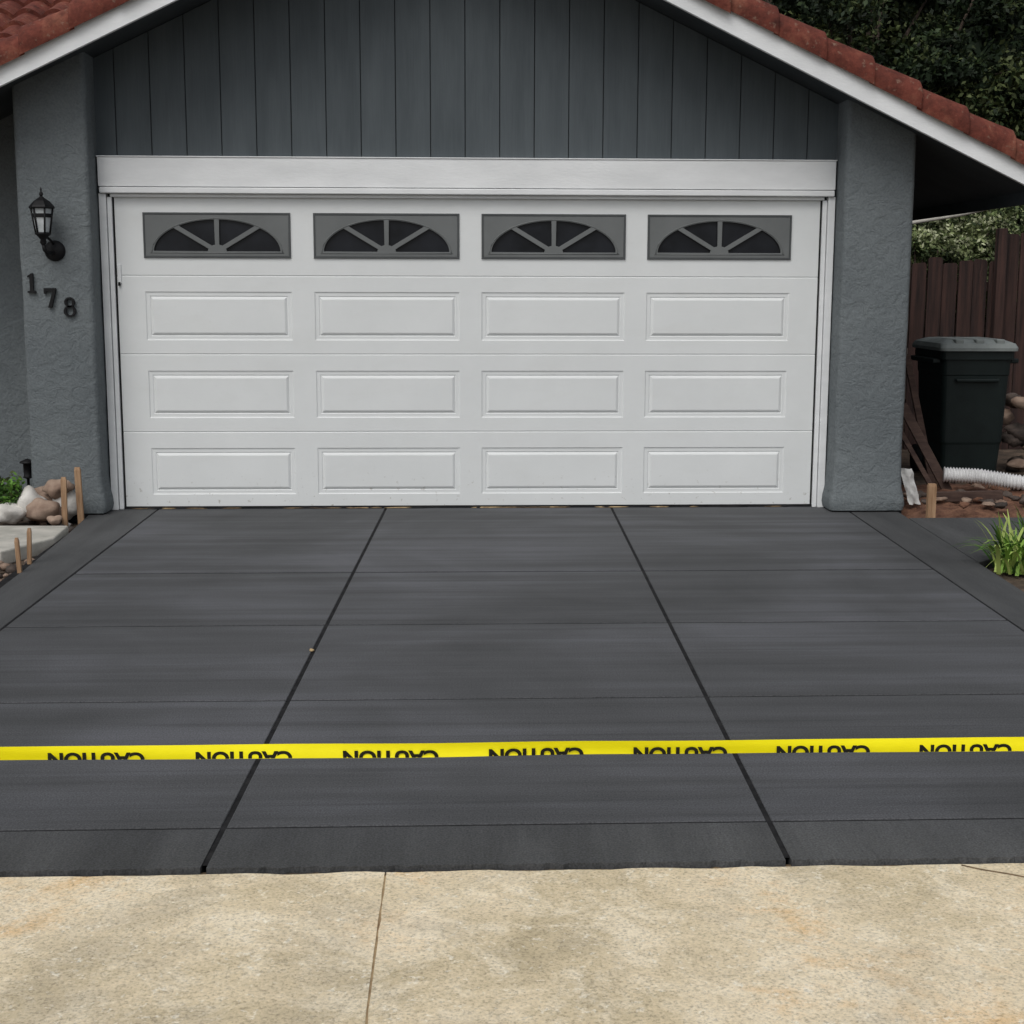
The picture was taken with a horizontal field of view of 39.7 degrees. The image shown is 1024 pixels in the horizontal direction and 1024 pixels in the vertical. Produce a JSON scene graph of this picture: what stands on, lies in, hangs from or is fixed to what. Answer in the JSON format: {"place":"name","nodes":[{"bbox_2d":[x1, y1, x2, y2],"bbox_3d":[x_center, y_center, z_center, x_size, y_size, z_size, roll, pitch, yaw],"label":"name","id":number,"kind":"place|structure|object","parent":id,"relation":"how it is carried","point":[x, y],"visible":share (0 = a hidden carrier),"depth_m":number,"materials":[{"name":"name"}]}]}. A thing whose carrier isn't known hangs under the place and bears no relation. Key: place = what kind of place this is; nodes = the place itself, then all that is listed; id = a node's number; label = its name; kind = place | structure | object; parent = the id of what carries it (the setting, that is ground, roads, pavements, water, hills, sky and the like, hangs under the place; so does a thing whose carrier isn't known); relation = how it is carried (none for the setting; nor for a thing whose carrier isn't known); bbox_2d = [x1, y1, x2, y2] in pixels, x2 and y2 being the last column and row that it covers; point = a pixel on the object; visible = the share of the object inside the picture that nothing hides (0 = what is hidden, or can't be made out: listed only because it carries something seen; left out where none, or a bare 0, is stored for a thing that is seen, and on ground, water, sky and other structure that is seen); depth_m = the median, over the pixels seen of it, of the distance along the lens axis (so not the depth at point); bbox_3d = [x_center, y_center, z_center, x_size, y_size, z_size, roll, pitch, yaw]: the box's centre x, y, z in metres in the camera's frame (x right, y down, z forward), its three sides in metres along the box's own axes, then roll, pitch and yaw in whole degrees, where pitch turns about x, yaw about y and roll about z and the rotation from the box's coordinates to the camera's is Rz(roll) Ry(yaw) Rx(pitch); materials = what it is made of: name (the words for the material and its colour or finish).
{"place":"outdoors","nodes":[
{"label":"outdoors","id":0,"kind":"place"},
{"bbox_2d":[0,526,68,563],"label":"garden path","id":1,"kind":"structure","parent":0,"point":[44,538],"depth_m":8.56,"materials":[{"name":"concrete"}]},
{"bbox_2d":[0,518,84,580],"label":"gravel","id":2,"kind":"structure","parent":0,"point":[9,568],"depth_m":7.95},
{"bbox_2d":[0,479,76,524],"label":"boulders","id":3,"kind":"object","parent":2,"relation":"on","point":[39,504],"visible":0.82,"depth_m":9.32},
{"bbox_2d":[61,509,111,521],"bbox_3d":[-3.018,0.006,9.759,0.485,0.080,0.305,0,9,-2],"label":"pillar footing","id":4,"kind":"object","parent":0,"point":[73,519],"visible":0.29,"depth_m":9.61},
{"bbox_2d":[0,507,1023,876],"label":"driveway","id":5,"kind":"structure","parent":0,"point":[132,627],"depth_m":5.52,"materials":[{"name":"concrete"}]},
{"bbox_2d":[124,504,811,508],"bbox_3d":[-0.286,-0.038,9.966,4.860,0.020,0.059,0,9,-2],"label":"threshold","id":6,"kind":"object","parent":5,"relation":"on","point":[462,506],"visible":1,"depth_m":9.95,"materials":[{"name":"rubber"}]},
{"bbox_2d":[114,197,819,505],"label":"panel sections","id":7,"kind":"object","parent":6,"relation":"on","point":[302,376],"visible":1,"depth_m":9.81,"materials":[{"name":"metal"}]},
{"bbox_2d":[112,197,126,505],"bbox_3d":[-2.688,-1.071,9.717,0.011,2.122,0.034,0,9,-2],"label":"weather strip","id":8,"kind":"object","parent":7,"relation":"attached to","point":[119,350],"visible":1,"depth_m":9.69,"materials":[{"name":"plastic"}]},
{"bbox_2d":[117,264,121,282],"bbox_3d":[-2.663,-1.615,9.612,0.025,0.130,0.010,0,9,-2],"label":"lock slide","id":9,"kind":"object","parent":7,"relation":"attached to","point":[119,272],"visible":1,"depth_m":9.61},
{"bbox_2d":[142,212,290,257],"bbox_3d":[-1.999,-1.875,9.603,0.993,0.304,0.024,0,9,-2],"label":"window rim","id":10,"kind":"object","parent":7,"relation":"attached to","point":[222,213],"depth_m":9.59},
{"bbox_2d":[144,214,288,255],"bbox_3d":[-1.999,-1.875,9.603,0.965,0.276,0.016,0,9,-2],"label":"window insert","id":11,"kind":"object","parent":10,"relation":"in","point":[157,225],"depth_m":9.59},
{"bbox_2d":[154,220,279,250],"bbox_3d":[-1.999,-1.876,9.614,0.993,0.304,0.001,0,9,-2],"label":"glass","id":12,"kind":"object","parent":10,"relation":"in","point":[173,239],"visible":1,"depth_m":9.62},
{"bbox_2d":[151,218,282,252],"bbox_3d":[-1.998,-1.873,9.595,0.886,0.232,0.007,0,9,-2],"label":"arch bead","id":13,"kind":"object","parent":10,"relation":"attached to","point":[215,218],"visible":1,"depth_m":9.58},
{"bbox_2d":[150,252,283,253],"bbox_3d":[-1.999,-1.758,9.613,0.900,0.007,0.007,0,9,-2],"label":"sill bead","id":14,"kind":"object","parent":10,"relation":"attached to","point":[215,252],"visible":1,"depth_m":9.61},
{"bbox_2d":[313,213,459,258],"bbox_3d":[-0.854,-1.879,9.648,0.992,0.304,0.024,0,9,-2],"label":"window rim","id":15,"kind":"object","parent":7,"relation":"attached to","point":[357,257],"depth_m":9.64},
{"bbox_2d":[315,215,456,256],"bbox_3d":[-0.854,-1.879,9.648,0.964,0.276,0.016,0,9,-2],"label":"window insert","id":16,"kind":"object","parent":15,"relation":"in","point":[326,226],"depth_m":9.64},
{"bbox_2d":[324,220,448,251],"bbox_3d":[-0.855,-1.881,9.660,0.992,0.304,0.001,0,9,-2],"label":"glass","id":17,"kind":"object","parent":15,"relation":"in","point":[428,240],"visible":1,"depth_m":9.66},
{"bbox_2d":[321,219,451,252],"bbox_3d":[-0.854,-1.877,9.640,0.886,0.232,0.007,0,9,-2],"label":"arch bead","id":18,"kind":"object","parent":15,"relation":"attached to","point":[387,219],"visible":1,"depth_m":9.62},
{"bbox_2d":[320,253,452,253],"bbox_3d":[-0.854,-1.762,9.659,0.900,0.007,0.007,0,9,-2],"label":"sill bead","id":19,"kind":"object","parent":15,"relation":"attached to","point":[386,253],"visible":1,"depth_m":9.66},
{"bbox_2d":[481,214,625,259],"bbox_3d":[0.286,-1.883,9.693,0.989,0.304,0.024,0,9,-2],"label":"window rim","id":20,"kind":"object","parent":7,"relation":"attached to","point":[482,236],"depth_m":9.68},
{"bbox_2d":[492,221,614,252],"bbox_3d":[0.285,-1.885,9.705,0.989,0.304,0.001,0,9,-2],"label":"glass","id":21,"kind":"object","parent":20,"relation":"in","point":[595,241],"visible":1,"depth_m":9.71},
{"bbox_2d":[489,219,617,253],"bbox_3d":[0.286,-1.882,9.685,0.886,0.232,0.007,0,9,-2],"label":"arch bead","id":22,"kind":"object","parent":20,"relation":"attached to","point":[553,219],"visible":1,"depth_m":9.67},
{"bbox_2d":[488,253,618,254],"bbox_3d":[0.286,-1.766,9.704,0.900,0.007,0.007,0,9,-2],"label":"sill bead","id":23,"kind":"object","parent":20,"relation":"attached to","point":[554,254],"visible":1,"depth_m":9.71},
{"bbox_2d":[484,216,623,256],"bbox_3d":[0.286,-1.883,9.693,0.961,0.276,0.016,0,9,-2],"label":"window insert","id":24,"kind":"object","parent":20,"relation":"in","point":[612,227],"depth_m":9.68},
{"bbox_2d":[647,214,791,259],"bbox_3d":[1.426,-1.887,9.739,0.996,0.304,0.024,0,9,-2],"label":"window rim","id":25,"kind":"object","parent":7,"relation":"attached to","point":[648,234],"depth_m":9.73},
{"bbox_2d":[658,222,779,252],"bbox_3d":[1.426,-1.889,9.750,0.996,0.304,0.001,0,9,-2],"label":"glass","id":26,"kind":"object","parent":25,"relation":"attached to","point":[677,241],"visible":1,"depth_m":9.75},
{"bbox_2d":[655,220,782,254],"bbox_3d":[1.427,-1.886,9.731,0.886,0.232,0.007,0,9,-2],"label":"arch bead","id":27,"kind":"object","parent":25,"relation":"attached to","point":[719,220],"visible":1,"depth_m":9.71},
{"bbox_2d":[654,254,783,254],"bbox_3d":[1.426,-1.770,9.749,0.900,0.007,0.007,0,9,-2],"label":"sill bead","id":28,"kind":"object","parent":25,"relation":"attached to","point":[718,254],"visible":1,"depth_m":9.74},
{"bbox_2d":[649,217,789,257],"bbox_3d":[1.426,-1.887,9.739,0.968,0.276,0.016,0,9,-2],"label":"window insert","id":29,"kind":"object","parent":25,"relation":"in","point":[778,228],"depth_m":9.73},
{"bbox_2d":[810,201,821,503],"bbox_3d":[2.119,-1.089,9.908,0.011,2.122,0.034,0,9,-2],"label":"weather strip","id":30,"kind":"object","parent":7,"relation":"attached to","point":[815,350],"visible":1,"depth_m":9.88,"materials":[{"name":"plastic"}]},
{"bbox_2d":[811,200,826,506],"bbox_3d":[2.141,-1.089,9.897,0.029,2.124,0.056,0,9,-2],"label":"jamb stop","id":31,"kind":"object","parent":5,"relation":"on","point":[819,348],"visible":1,"depth_m":9.87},
{"bbox_2d":[0,863,1023,1023],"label":"sidewalk","id":32,"kind":"structure","parent":0,"point":[891,944],"depth_m":3.38,"materials":[{"name":"concrete"}]},
{"bbox_2d":[0,348,1023,591],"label":"ground","id":33,"kind":"structure","parent":0,"point":[1004,456],"depth_m":12.24,"materials":[{"name":"soil"}]},
{"bbox_2d":[0,470,24,504],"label":"garden shrub","id":34,"kind":"object","parent":33,"relation":"on","point":[12,493],"visible":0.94,"depth_m":9.35,"materials":[{"name":"green plant"}]},
{"bbox_2d":[0,114,31,490],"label":"wall","id":35,"kind":"structure","parent":33,"relation":"on","point":[15,445],"depth_m":10.06,"materials":[{"name":"grey paint"}]},
{"bbox_3d":[-6.884,-4.413,12.014,7.010,2.874,6.050,0,9,-2],"label":"main soffit","id":36,"kind":"object","parent":35,"relation":"on","visible":0},
{"bbox_2d":[0,0,70,39],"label":"roof tiles","id":37,"kind":"object","parent":36,"relation":"attached to","point":[15,15],"visible":0.1,"depth_m":11.29,"materials":[{"name":"tile"}]},
{"bbox_2d":[14,538,21,572],"bbox_3d":[-2.676,0.263,7.688,0.031,0.250,0.020,0,9,-2],"label":"wood stake","id":38,"kind":"object","parent":33,"relation":"on","point":[18,555],"visible":0.77,"depth_m":7.68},
{"bbox_2d":[19,458,31,485],"bbox_3d":[-3.309,-0.158,9.703,0.110,0.420,0.110,0,9,-2],"label":"path light","id":39,"kind":"object","parent":33,"relation":"on","point":[26,463],"visible":0.7,"depth_m":9.66,"materials":[{"name":"black metal"}]},
{"bbox_2d":[27,528,31,563],"bbox_3d":[-2.702,0.218,7.933,0.031,0.260,0.020,0,9,-2],"label":"wood stake","id":40,"kind":"object","parent":33,"relation":"on","point":[29,546],"visible":0.77,"depth_m":7.92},
{"bbox_2d":[12,52,113,512],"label":"pillar","id":41,"kind":"structure","parent":33,"relation":"on","point":[54,132],"depth_m":9.38,"materials":[{"name":"grey paint"}]},
{"bbox_2d":[29,187,64,260],"bbox_3d":[-3.030,-1.870,9.204,0.187,0.470,0.210,0,9,-2],"label":"wall lantern","id":42,"kind":"object","parent":41,"relation":"attached to","point":[41,207],"depth_m":9.15,"materials":[{"name":"black metal"}]},
{"bbox_2d":[27,273,76,316],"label":"house numbers","id":43,"kind":"object","parent":41,"relation":"attached to","point":[31,282],"visible":1,"depth_m":9.36,"materials":[{"name":"black metal"}]},
{"bbox_2d":[98,193,119,509],"bbox_3d":[-2.750,-1.080,9.692,0.047,2.146,0.075,0,9,-2],"label":"jamb","id":44,"kind":"object","parent":41,"relation":"attached to","point":[107,313],"visible":1,"depth_m":9.65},
{"bbox_2d":[107,197,124,508],"bbox_3d":[-2.708,-1.070,9.705,0.029,2.124,0.056,0,9,-2],"label":"jamb stop","id":45,"kind":"object","parent":44,"relation":"attached to","point":[115,349],"visible":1,"depth_m":9.67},
{"bbox_2d":[97,157,835,190],"bbox_3d":[-0.281,-2.286,9.584,4.977,0.192,0.067,0,9,-2],"label":"header board","id":46,"kind":"object","parent":41,"relation":"attached to","point":[444,173],"visible":1,"depth_m":9.55,"materials":[{"name":"wood"}]},
{"bbox_2d":[99,187,834,196],"bbox_3d":[-0.281,-2.166,9.596,4.962,0.039,0.082,0,9,-2],"label":"header lip","id":47,"kind":"object","parent":46,"relation":"attached to","point":[412,191],"visible":1,"depth_m":9.56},
{"bbox_2d":[110,193,823,200],"bbox_3d":[-0.281,-2.138,9.620,4.840,0.022,0.042,0,9,-2],"label":"header stop","id":48,"kind":"object","parent":46,"relation":"attached to","point":[461,196],"visible":1,"depth_m":9.60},
{"bbox_2d":[96,155,837,160],"bbox_3d":[-0.280,-2.384,9.559,4.987,0.008,0.062,0,9,-2],"label":"header cap","id":49,"kind":"object","parent":46,"relation":"on","point":[464,158],"visible":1,"depth_m":9.52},
{"bbox_2d":[60,477,67,525],"bbox_3d":[-2.934,-0.050,9.290,0.040,0.360,0.020,0,9,-2],"label":"wood stake","id":50,"kind":"object","parent":33,"relation":"on","point":[64,504],"visible":0.77,"depth_m":9.28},
{"bbox_2d":[74,467,83,523],"bbox_3d":[-2.871,-0.094,9.407,0.050,0.410,0.020,0,9,-2],"label":"wood stake","id":51,"kind":"object","parent":33,"relation":"on","point":[79,494],"visible":0.77,"depth_m":9.39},
{"bbox_2d":[99,186,833,199],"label":"garage body","id":52,"kind":"structure","parent":33,"relation":"on","point":[421,188],"depth_m":9.67,"materials":[{"name":"paint"}]},
{"bbox_2d":[0,0,210,119],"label":"soffit","id":53,"kind":"structure","parent":52,"relation":"on","point":[145,24],"depth_m":9.21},
{"bbox_2d":[0,0,128,65],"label":"rake tiles","id":54,"kind":"object","parent":53,"relation":"attached to","point":[30,36],"visible":0.84,"depth_m":8.76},
{"bbox_2d":[0,0,177,86],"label":"rake board","id":55,"kind":"object","parent":53,"relation":"attached to","point":[79,36],"visible":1,"depth_m":8.81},
{"bbox_2d":[113,0,808,159],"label":"siding backing","id":56,"kind":"object","parent":52,"relation":"attached to","point":[430,84],"visible":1,"depth_m":9.51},
{"bbox_2d":[93,49,116,154],"bbox_3d":[-2.717,-2.725,9.435,0.141,0.691,0.008,0,9,-2],"label":"siding","id":57,"kind":"object","parent":56,"relation":"attached to","point":[104,99],"visible":1,"depth_m":9.43,"materials":[{"name":"wood"}]},
{"bbox_2d":[113,32,151,155],"bbox_3d":[-2.527,-2.782,9.434,0.227,0.798,0.008,0,9,-2],"label":"siding","id":58,"kind":"object","parent":56,"relation":"attached to","point":[132,92],"visible":1,"depth_m":9.43,"materials":[{"name":"wood"}]},
{"bbox_2d":[148,15,186,155],"bbox_3d":[-2.294,-2.834,9.435,0.227,0.916,0.008,0,9,-2],"label":"siding","id":59,"kind":"object","parent":56,"relation":"attached to","point":[167,82],"visible":1,"depth_m":9.43,"materials":[{"name":"dark gray painted wood"}]},
{"bbox_2d":[183,0,221,155],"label":"siding","id":60,"kind":"object","parent":56,"relation":"attached to","point":[202,72],"visible":1,"depth_m":9.43,"materials":[{"name":"dark gray painted wood"}]},
{"bbox_2d":[218,0,256,155],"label":"siding","id":61,"kind":"object","parent":56,"relation":"attached to","point":[237,64],"visible":1,"depth_m":9.44,"materials":[{"name":"dark gray painted wood"}]},
{"bbox_2d":[254,0,291,156],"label":"siding","id":62,"kind":"object","parent":56,"relation":"attached to","point":[272,57],"visible":1,"depth_m":9.45,"materials":[{"name":"painted wood"}]},
{"bbox_2d":[289,0,325,156],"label":"siding","id":63,"kind":"object","parent":56,"relation":"attached to","point":[307,60],"visible":1,"depth_m":9.46,"materials":[{"name":"painted wood"}]},
{"bbox_2d":[325,0,360,156],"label":"siding","id":64,"kind":"object","parent":56,"relation":"attached to","point":[342,47],"visible":1,"depth_m":9.47,"materials":[{"name":"painted wood"}]},
{"bbox_2d":[360,0,395,156],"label":"siding","id":65,"kind":"object","parent":56,"relation":"attached to","point":[377,40],"visible":1,"depth_m":9.48,"materials":[{"name":"painted wood"}]},
{"bbox_2d":[395,0,429,156],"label":"siding","id":66,"kind":"object","parent":56,"relation":"attached to","point":[412,36],"visible":1,"depth_m":9.48,"materials":[{"name":"painted wood"}]},
{"bbox_2d":[430,0,464,157],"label":"siding","id":67,"kind":"object","parent":56,"relation":"attached to","point":[447,79],"visible":1,"depth_m":9.49,"materials":[{"name":"painted wood"}]},
{"bbox_2d":[465,0,498,157],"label":"siding","id":68,"kind":"object","parent":56,"relation":"attached to","point":[482,68],"visible":1,"depth_m":9.50,"materials":[{"name":"painted wood"}]},
{"bbox_2d":[500,0,533,157],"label":"siding","id":69,"kind":"object","parent":56,"relation":"attached to","point":[516,78],"visible":1,"depth_m":9.51,"materials":[{"name":"painted wood"}]},
{"bbox_2d":[535,0,568,157],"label":"siding","id":70,"kind":"object","parent":56,"relation":"attached to","point":[551,69],"visible":1,"depth_m":9.52,"materials":[{"name":"painted wood"}]},
{"bbox_2d":[569,0,603,157],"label":"siding","id":71,"kind":"object","parent":56,"relation":"attached to","point":[586,78],"visible":1,"depth_m":9.53,"materials":[{"name":"painted wood"}]},
{"bbox_2d":[603,0,638,158],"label":"siding","id":72,"kind":"object","parent":56,"relation":"attached to","point":[620,78],"visible":1,"depth_m":9.54,"materials":[{"name":"painted wood"}]},
{"bbox_2d":[637,3,672,158],"bbox_3d":[0.966,-2.902,9.555,0.227,1.015,0.008,0,9,-2],"label":"siding","id":73,"kind":"object","parent":56,"relation":"attached to","point":[655,80],"visible":1,"depth_m":9.55,"materials":[{"name":"painted wood"}]},
{"bbox_2d":[671,20,706,158],"bbox_3d":[1.198,-2.845,9.574,0.227,0.912,0.008,0,9,-2],"label":"siding","id":74,"kind":"object","parent":56,"relation":"attached to","point":[689,89],"visible":1,"depth_m":9.57,"materials":[{"name":"wood"}]},
{"bbox_2d":[705,38,740,158],"bbox_3d":[1.431,-2.793,9.591,0.227,0.797,0.008,0,9,-2],"label":"siding","id":75,"kind":"object","parent":56,"relation":"attached to","point":[723,99],"visible":1,"depth_m":9.59,"materials":[{"name":"wood"}]},
{"bbox_2d":[739,55,774,158],"bbox_3d":[1.664,-2.741,9.609,0.227,0.683,0.008,0,9,-2],"label":"siding","id":76,"kind":"object","parent":56,"relation":"attached to","point":[757,108],"visible":1,"depth_m":9.61,"materials":[{"name":"wood"}]},
{"bbox_2d":[773,73,808,159],"bbox_3d":[1.896,-2.684,9.628,0.227,0.580,0.008,0,9,-2],"label":"siding","id":77,"kind":"object","parent":56,"relation":"attached to","point":[791,120],"visible":1,"depth_m":9.63,"materials":[{"name":"wood"}]},
{"bbox_2d":[807,90,838,159],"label":"siding","id":78,"kind":"object","parent":56,"relation":"attached to","point":[822,127],"visible":1,"depth_m":9.64,"materials":[{"name":"wood"}]},
{"bbox_2d":[636,0,1023,209],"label":"soffit","id":79,"kind":"structure","parent":52,"relation":"attached to","point":[944,174],"depth_m":9.60,"materials":[{"name":"wood"}]},
{"bbox_2d":[664,0,1023,184],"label":"rake board","id":80,"kind":"object","parent":79,"relation":"attached to","point":[757,36],"visible":1,"depth_m":9.04,"materials":[{"name":"wood"}]},
{"bbox_2d":[705,0,1023,164],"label":"rake tiles","id":81,"kind":"object","parent":79,"relation":"attached to","point":[864,66],"visible":0.88,"depth_m":9.01,"materials":[{"name":"tile"}]},
{"bbox_2d":[913,192,1023,220],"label":"eave fascia","id":82,"kind":"structure","parent":79,"relation":"attached to","point":[1001,201],"depth_m":10.56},
{"bbox_2d":[821,100,915,510],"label":"pillar","id":83,"kind":"structure","parent":33,"relation":"on","point":[875,178],"depth_m":9.62,"materials":[{"name":"grey paint"}]},
{"bbox_2d":[816,197,834,506],"bbox_3d":[2.183,-1.098,9.888,0.047,2.146,0.075,0,9,-2],"label":"jamb","id":84,"kind":"object","parent":83,"relation":"attached to","point":[829,248],"visible":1,"depth_m":9.85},
{"bbox_2d":[765,0,975,91],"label":"oak tree","id":85,"kind":"object","parent":33,"relation":"on","point":[901,22],"visible":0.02,"depth_m":21.17,"materials":[{"name":"green plant"}]},
{"bbox_2d":[762,0,1023,140],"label":"oak tree","id":86,"kind":"object","parent":33,"relation":"on","point":[934,64],"visible":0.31,"depth_m":17.86,"materials":[{"name":"green plant"}]},
{"bbox_2d":[772,0,1023,347],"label":"distant trees","id":87,"kind":"object","parent":33,"relation":"on","point":[979,45],"visible":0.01,"depth_m":24.68,"materials":[{"name":"green plant"}]},
{"bbox_2d":[911,227,973,337],"bbox_3d":[4.103,-1.760,14.279,0.963,2.197,0.480,0,9,-2],"label":"flowering bush","id":88,"kind":"object","parent":33,"relation":"on","point":[928,245],"visible":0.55,"depth_m":14.04,"materials":[{"name":"green plant"}]},
{"bbox_2d":[912,210,986,224],"bbox_3d":[4.878,-1.874,13.772,2.431,2.591,0.410,-3,10,-17],"label":"bare branch","id":89,"kind":"object","parent":33,"relation":"on","point":[933,219],"visible":0.28,"depth_m":13.47,"materials":[{"name":"wood"}]},
{"bbox_2d":[901,483,1023,517],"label":"dirt mound","id":90,"kind":"object","parent":33,"relation":"on","point":[956,510],"visible":0.22,"depth_m":10.00,"materials":[{"name":"red soil"}]},
{"bbox_2d":[901,468,920,504],"bbox_3d":[2.816,-0.181,10.021,0.164,0.262,0.063,0,9,-2],"label":"torn paper bag","id":91,"kind":"object","parent":90,"relation":"on","point":[907,475],"visible":0.96,"depth_m":10.02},
{"bbox_2d":[925,483,936,517],"bbox_3d":[2.858,-0.055,9.664,0.055,0.280,0.040,0,9,-2],"label":"wood stake","id":92,"kind":"object","parent":90,"relation":"on","point":[931,500],"visible":0.77,"depth_m":9.64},
{"bbox_2d":[902,354,1002,501],"bbox_3d":[3.108,-0.627,10.498,0.567,1.024,1.263,-1,9,-8],"label":"leaning board","id":93,"kind":"object","parent":90,"relation":"on","point":[932,472],"visible":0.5,"depth_m":10.61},
{"bbox_2d":[901,479,1023,508],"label":"brick rubble","id":94,"kind":"object","parent":90,"relation":"on","point":[999,504],"visible":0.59,"depth_m":10.06,"materials":[{"name":"red brick"}]},
{"bbox_2d":[943,467,1023,490],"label":"corrugated drain pipe","id":95,"kind":"object","parent":90,"relation":"on","point":[985,477],"visible":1,"depth_m":10.40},
{"bbox_2d":[902,228,1023,449],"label":"wood fence","id":96,"kind":"object","parent":33,"relation":"on","point":[1003,286],"visible":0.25,"depth_m":13.88,"materials":[{"name":"wood"}]},
{"bbox_2d":[910,337,1018,471],"bbox_3d":[3.798,-0.889,12.011,0.720,1.170,0.820,0,9,-2],"label":"trash bin","id":97,"kind":"object","parent":33,"relation":"on","point":[962,385],"visible":0.94,"depth_m":11.69,"materials":[{"name":"black plastic"}]},
{"bbox_2d":[908,0,1023,232],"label":"oak tree","id":98,"kind":"object","parent":33,"relation":"on","point":[1008,5],"visible":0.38,"depth_m":18.25,"materials":[{"name":"green plant"}]},
{"bbox_2d":[908,205,1023,336],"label":"flowering bush","id":99,"kind":"object","parent":33,"relation":"on","point":[980,228],"visible":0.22,"depth_m":14.62,"materials":[{"name":"green plant"}]},
{"bbox_2d":[909,518,1023,568],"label":"side walkway","id":100,"kind":"structure","parent":33,"relation":"on","point":[952,532],"depth_m":9.06,"materials":[{"name":"concrete"}]},
{"bbox_2d":[951,509,1023,575],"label":"agapanthus plant","id":101,"kind":"object","parent":33,"relation":"on","point":[1008,560],"visible":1,"depth_m":7.94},
{"bbox_2d":[994,506,1023,549],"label":"agapanthus plant","id":102,"kind":"object","parent":33,"relation":"on","point":[1020,525],"visible":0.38,"depth_m":8.19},
{"bbox_2d":[1001,393,1023,471],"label":"rock pile","id":103,"kind":"object","parent":33,"relation":"on","point":[1013,435],"visible":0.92,"depth_m":12.39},
{"bbox_2d":[826,508,900,512],"bbox_3d":[2.453,-0.015,9.976,0.485,0.080,0.305,0,9,-2],"label":"pillar footing","id":104,"kind":"object","parent":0,"point":[899,511],"visible":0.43,"depth_m":9.83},
{"bbox_3d":[-2.678,0.739,3.984,0.040,0.480,0.040,0,9,-2],"label":"wood stake","id":105,"kind":"object","parent":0,"visible":0},
{"bbox_2d":[0,737,1023,759],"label":"caution tape","id":106,"kind":"object","parent":105,"relation":"attached to","point":[408,750],"visible":1,"depth_m":4.06,"materials":[{"name":"plastic"}]}
]}

